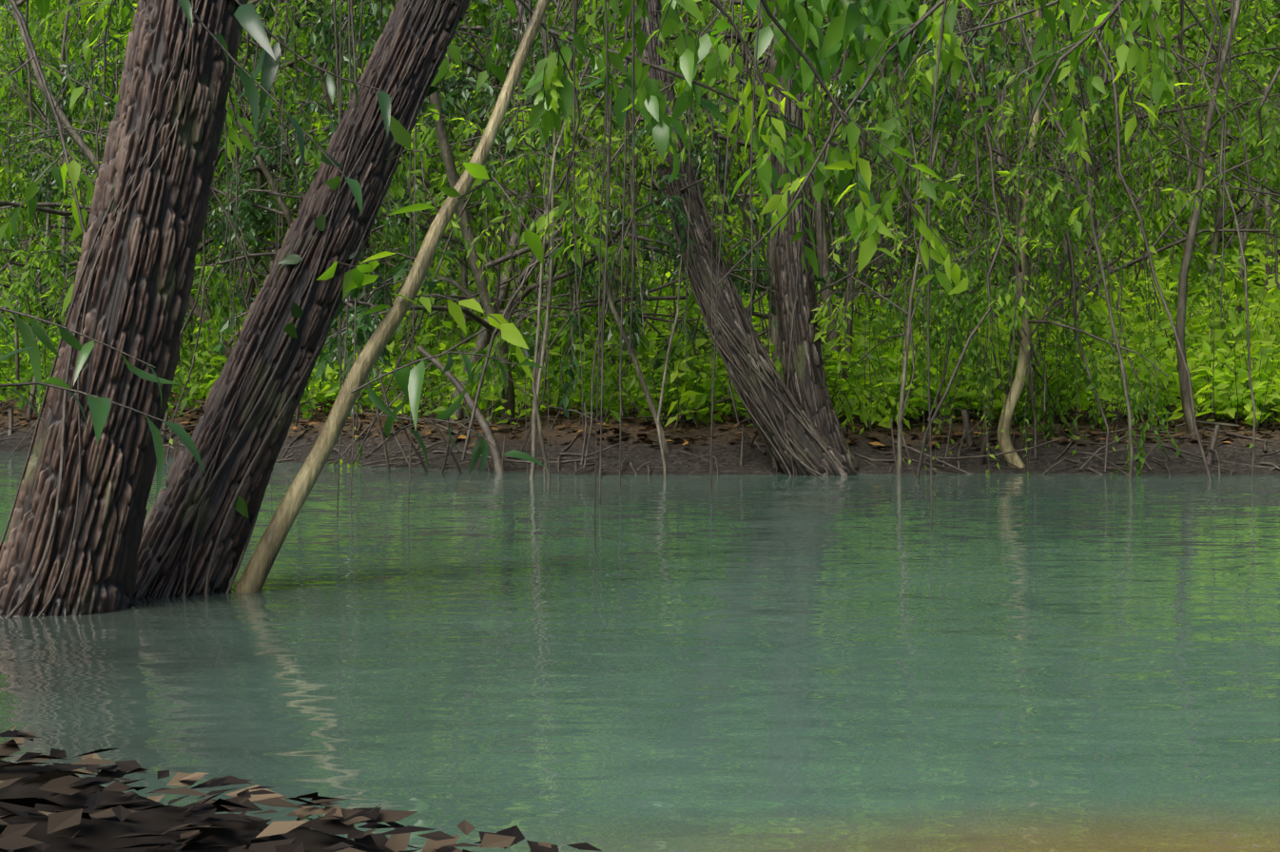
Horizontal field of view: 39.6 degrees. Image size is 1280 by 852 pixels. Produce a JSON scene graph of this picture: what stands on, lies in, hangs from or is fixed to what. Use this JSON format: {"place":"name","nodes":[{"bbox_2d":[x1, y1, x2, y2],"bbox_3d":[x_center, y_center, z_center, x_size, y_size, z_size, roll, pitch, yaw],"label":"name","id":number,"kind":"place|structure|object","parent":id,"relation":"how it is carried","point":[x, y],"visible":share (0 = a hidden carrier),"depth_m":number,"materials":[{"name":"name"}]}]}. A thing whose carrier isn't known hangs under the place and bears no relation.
{"place":"outdoors","nodes":[
{"label":"outdoors","id":0,"kind":"place"},
{"bbox_2d":[0,4,1273,303],"label":"sky","id":1,"kind":"structure","parent":0,"point":[10,5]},
{"bbox_2d":[0,450,1279,851],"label":"water","id":2,"kind":"structure","parent":0,"point":[993,662],"depth_m":3.83,"materials":[{"name":"teal liquid"}]},
{"bbox_2d":[0,0,249,617],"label":"tree","id":3,"kind":"object","parent":2,"relation":"in","point":[140,290],"visible":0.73,"depth_m":4.78,"materials":[{"name":"brown plant"}]},
{"bbox_2d":[0,0,562,511],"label":"leafy branches","id":4,"kind":"object","parent":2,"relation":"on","point":[407,378],"visible":1,"depth_m":4.25,"materials":[{"name":"green plant"}]},
{"bbox_2d":[133,0,470,598],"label":"tree","id":5,"kind":"object","parent":2,"relation":"in","point":[187,478],"visible":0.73,"depth_m":5.39,"materials":[{"name":"brown plant"}]},
{"bbox_2d":[0,0,488,618],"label":"trunk vines","id":6,"kind":"object","parent":5,"relation":"attached to","point":[289,329],"visible":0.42,"depth_m":5.20,"materials":[{"name":"brown plant"}]},
{"bbox_2d":[233,0,549,593],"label":"sapling","id":7,"kind":"object","parent":2,"relation":"in","point":[258,568],"visible":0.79,"depth_m":5.32,"materials":[{"name":"beige plant"}]},
{"bbox_2d":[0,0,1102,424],"bbox_3d":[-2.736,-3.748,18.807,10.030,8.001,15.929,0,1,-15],"label":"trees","id":8,"kind":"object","parent":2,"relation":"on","point":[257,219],"visible":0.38,"depth_m":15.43,"materials":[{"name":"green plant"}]},
{"bbox_2d":[0,0,1272,549],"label":"hanging vines","id":9,"kind":"object","parent":2,"relation":"in","point":[941,34],"visible":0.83,"depth_m":7.80,"materials":[{"name":"green plant"}]},
{"bbox_2d":[523,0,961,244],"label":"big branch leaves","id":10,"kind":"object","parent":9,"relation":"attached to","point":[852,25],"visible":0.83,"depth_m":9.02,"materials":[{"name":"green plant"}]},
{"bbox_2d":[634,0,856,475],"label":"tree","id":11,"kind":"object","parent":2,"relation":"in","point":[802,438],"visible":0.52,"depth_m":12.88,"materials":[{"name":"brown plant"}]},
{"bbox_2d":[657,159,857,476],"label":"trunk vines","id":12,"kind":"object","parent":11,"relation":"attached to","point":[789,451],"visible":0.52,"depth_m":12.86,"materials":[{"name":"brown plant"}]},
{"bbox_2d":[770,0,859,471],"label":"tree","id":13,"kind":"object","parent":2,"relation":"in","point":[808,388],"visible":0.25,"depth_m":13.16,"materials":[{"name":"brown plant"}]},
{"bbox_2d":[867,0,1180,477],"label":"thin tree","id":14,"kind":"object","parent":2,"relation":"on","point":[974,271],"depth_m":13.20,"materials":[{"name":"green plant"}]},
{"bbox_2d":[0,303,1279,851],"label":"ground","id":15,"kind":"structure","parent":0,"point":[97,834],"depth_m":13.52,"materials":[{"name":"brown soil"}]},
{"bbox_2d":[0,0,1279,466],"bbox_3d":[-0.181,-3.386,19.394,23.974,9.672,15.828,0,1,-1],"label":"trees","id":16,"kind":"object","parent":15,"relation":"on","point":[1270,38],"visible":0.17,"depth_m":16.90,"materials":[{"name":"green plant"}]},
{"bbox_2d":[0,0,1279,480],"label":"saplings","id":17,"kind":"object","parent":15,"relation":"on","point":[580,173],"visible":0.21,"depth_m":13.43,"materials":[{"name":"green plant"}]},
{"bbox_2d":[0,224,1279,434],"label":"bushes","id":18,"kind":"object","parent":15,"relation":"on","point":[1225,386],"visible":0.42,"depth_m":15.04,"materials":[{"name":"green plant"}]},
{"bbox_2d":[0,388,1279,851],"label":"leaf litter","id":19,"kind":"object","parent":15,"relation":"on","point":[335,821],"visible":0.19,"depth_m":1.21,"materials":[{"name":"brown plant"}]},
{"bbox_2d":[0,348,1279,477],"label":"bank debris","id":20,"kind":"object","parent":15,"relation":"on","point":[982,455],"visible":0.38,"depth_m":13.93,"materials":[{"name":"brown wood"}]},
{"bbox_2d":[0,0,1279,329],"bbox_3d":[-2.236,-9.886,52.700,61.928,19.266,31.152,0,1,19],"label":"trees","id":21,"kind":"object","parent":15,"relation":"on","point":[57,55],"visible":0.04,"depth_m":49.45,"materials":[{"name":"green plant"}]},
{"bbox_2d":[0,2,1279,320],"bbox_3d":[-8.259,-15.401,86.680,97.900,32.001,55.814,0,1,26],"label":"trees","id":22,"kind":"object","parent":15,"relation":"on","point":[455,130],"depth_m":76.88,"materials":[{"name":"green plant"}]},
{"bbox_2d":[0,0,1279,417],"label":"vines","id":23,"kind":"object","parent":15,"relation":"on","point":[494,289],"visible":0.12,"depth_m":14.74,"materials":[{"name":"green plant"}]},
{"bbox_2d":[7,0,1279,481],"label":"lianas","id":24,"kind":"object","parent":15,"relation":"on","point":[985,129],"visible":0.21,"depth_m":13.92,"materials":[{"name":"green plant"}]},
{"bbox_2d":[402,346,969,473],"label":"dead sticks","id":25,"kind":"object","parent":15,"relation":"on","point":[495,456],"visible":0.65,"depth_m":13.32,"materials":[{"name":"brown wood"}]}
]}

